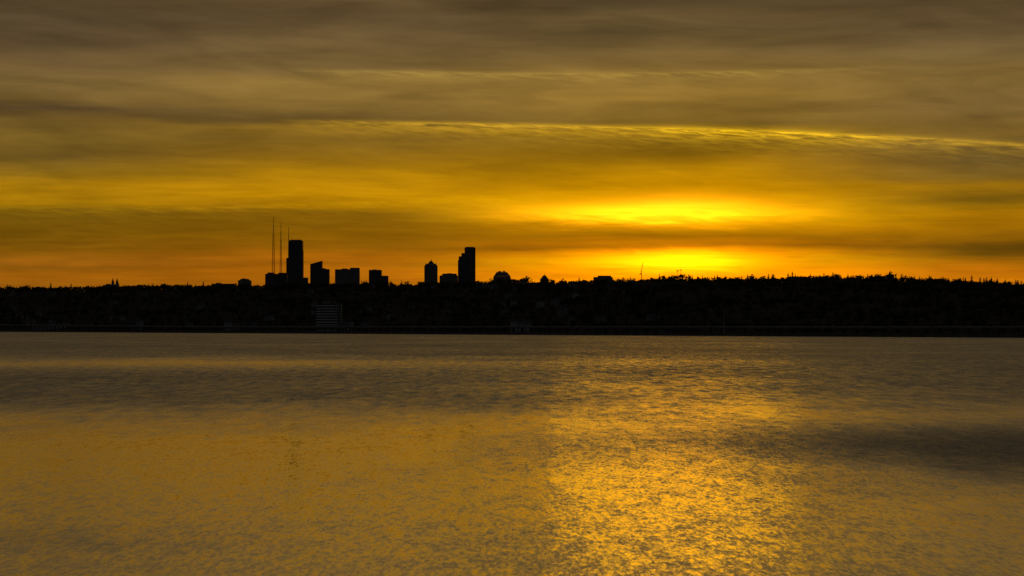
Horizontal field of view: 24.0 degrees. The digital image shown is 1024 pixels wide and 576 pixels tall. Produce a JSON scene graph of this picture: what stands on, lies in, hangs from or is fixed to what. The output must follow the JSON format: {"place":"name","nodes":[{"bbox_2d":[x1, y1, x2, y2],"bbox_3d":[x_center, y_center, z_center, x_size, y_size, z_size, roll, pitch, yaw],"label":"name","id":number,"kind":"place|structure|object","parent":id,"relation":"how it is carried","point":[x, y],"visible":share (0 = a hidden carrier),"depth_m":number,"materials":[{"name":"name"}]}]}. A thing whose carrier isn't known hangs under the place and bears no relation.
{"place":"outdoors","nodes":[
{"label":"outdoors","id":0,"kind":"place"},
{"bbox_2d":[0,332,1023,575],"bbox_3d":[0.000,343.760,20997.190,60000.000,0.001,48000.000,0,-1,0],"label":"lake","id":1,"kind":"structure","parent":0,"point":[207,454],"depth_m":167.93,"materials":[{"name":"gold liquid"}]},
{"bbox_2d":[0,324,1023,337],"bbox_3d":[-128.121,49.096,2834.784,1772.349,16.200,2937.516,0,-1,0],"label":"floating bridge","id":2,"kind":"structure","parent":1,"relation":"on","point":[844,334],"depth_m":2502.90,"materials":[{"name":"concrete"}]},
{"bbox_2d":[0,279,1023,333],"bbox_3d":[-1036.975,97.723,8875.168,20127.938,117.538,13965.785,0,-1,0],"label":"hillside","id":3,"kind":"structure","parent":0,"point":[736,315],"depth_m":3743.96,"materials":[{"name":"soil"}]},
{"bbox_2d":[32,322,69,329],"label":"waterfront house row","id":4,"kind":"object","parent":3,"relation":"on","point":[44,327],"visible":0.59,"depth_m":4310.61,"materials":[{"name":"black"}]},
{"bbox_2d":[103,279,118,286],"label":"church","id":5,"kind":"structure","parent":3,"relation":"on","point":[114,285],"depth_m":7000.27,"materials":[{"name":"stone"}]},
{"bbox_2d":[128,320,142,330],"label":"waterfront house row","id":6,"kind":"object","parent":3,"relation":"on","point":[138,323],"visible":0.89,"depth_m":4001.12,"materials":[{"name":"black"}]},
{"bbox_2d":[238,278,251,285],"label":"apartment block","id":7,"kind":"structure","parent":3,"relation":"on","point":[243,281],"depth_m":7901.34,"materials":[{"name":"stone"}]},
{"bbox_2d":[224,321,266,330],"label":"waterfront house row","id":8,"kind":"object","parent":3,"relation":"on","point":[227,323],"visible":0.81,"depth_m":3736.24,"materials":[{"name":"black"}]},
{"bbox_2d":[272,217,274,282],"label":"radio tower","id":9,"kind":"structure","parent":3,"relation":"on","point":[273,255],"depth_m":7502.85,"materials":[{"name":"metal"}]},
{"bbox_2d":[280,231,281,280],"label":"radio tower","id":10,"kind":"structure","parent":3,"relation":"on","point":[281,256],"depth_m":7400.68,"materials":[{"name":"metal"}]},
{"bbox_2d":[265,272,307,285],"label":"office block","id":11,"kind":"structure","parent":3,"relation":"on","point":[269,277],"depth_m":8504.57,"materials":[{"name":"concrete"}]},
{"bbox_2d":[288,227,288,278],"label":"radio tower","id":12,"kind":"structure","parent":3,"relation":"on","point":[288,246],"depth_m":7703.29,"materials":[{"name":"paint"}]},
{"bbox_2d":[286,240,303,284],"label":"skyscraper","id":13,"kind":"structure","parent":3,"relation":"on","point":[296,262],"depth_m":9403.03,"materials":[{"name":"concrete"}]},
{"bbox_2d":[310,261,329,284],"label":"office tower","id":14,"kind":"structure","parent":3,"relation":"on","point":[319,273],"depth_m":9102.39,"materials":[{"name":"concrete"}]},
{"bbox_2d":[0,280,659,328],"bbox_3d":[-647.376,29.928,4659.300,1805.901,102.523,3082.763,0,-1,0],"label":"hillside houses","id":15,"kind":"structure","parent":3,"relation":"on","point":[554,302],"depth_m":4176.32,"materials":[{"name":"black"}]},
{"bbox_2d":[316,302,353,331],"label":"apartment building","id":16,"kind":"structure","parent":3,"relation":"on","point":[328,314],"depth_m":3475.30,"materials":[{"name":"stone"}]},
{"bbox_2d":[335,268,359,284],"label":"office block","id":17,"kind":"structure","parent":3,"relation":"on","point":[345,275],"depth_m":8902.04,"materials":[{"name":"stone"}]},
{"bbox_2d":[369,269,388,283],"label":"office block","id":18,"kind":"structure","parent":3,"relation":"on","point":[375,275],"depth_m":9202.05,"materials":[{"name":"concrete"}]},
{"bbox_2d":[424,260,437,283],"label":"pyramid roof tower","id":19,"kind":"structure","parent":3,"relation":"on","point":[430,271],"depth_m":9402.10,"materials":[{"name":"stone"}]},
{"bbox_2d":[439,273,457,282],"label":"office block","id":20,"kind":"structure","parent":3,"relation":"on","point":[450,277],"depth_m":9001.71,"materials":[{"name":"stone"}]},
{"bbox_2d":[458,253,470,282],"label":"office tower","id":21,"kind":"structure","parent":3,"relation":"on","point":[464,267],"depth_m":9052.62,"materials":[{"name":"concrete"}]},
{"bbox_2d":[465,247,475,282],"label":"skyscraper","id":22,"kind":"structure","parent":3,"relation":"on","point":[471,251],"depth_m":9303.18,"materials":[{"name":"concrete"}]},
{"bbox_2d":[493,271,510,281],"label":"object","id":23,"kind":"structure","parent":3,"relation":"on","point":[504,275],"depth_m":8802.49,"materials":[{"name":"stone"}]},
{"bbox_2d":[0,271,1023,332],"bbox_3d":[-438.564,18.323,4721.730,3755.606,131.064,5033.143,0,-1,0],"label":"forest","id":24,"kind":"object","parent":3,"relation":"on","point":[991,305],"visible":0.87,"depth_m":3860.76,"materials":[{"name":"black plant"}]},
{"bbox_2d":[511,319,532,331],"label":"waterfront house row","id":25,"kind":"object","parent":3,"relation":"on","point":[515,322],"visible":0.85,"depth_m":3115.24,"materials":[{"name":"black"}]},
{"bbox_2d":[540,273,548,281],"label":"domed church","id":26,"kind":"structure","parent":3,"relation":"on","point":[544,276],"depth_m":8002.22,"materials":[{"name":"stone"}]},
{"bbox_2d":[593,276,612,281],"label":"apartment block","id":27,"kind":"structure","parent":3,"relation":"on","point":[600,278],"depth_m":8301.63,"materials":[{"name":"stone"}]},
{"bbox_2d":[0,0,1023,288],"label":"sky","id":28,"kind":"structure","parent":0,"point":[156,142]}
]}

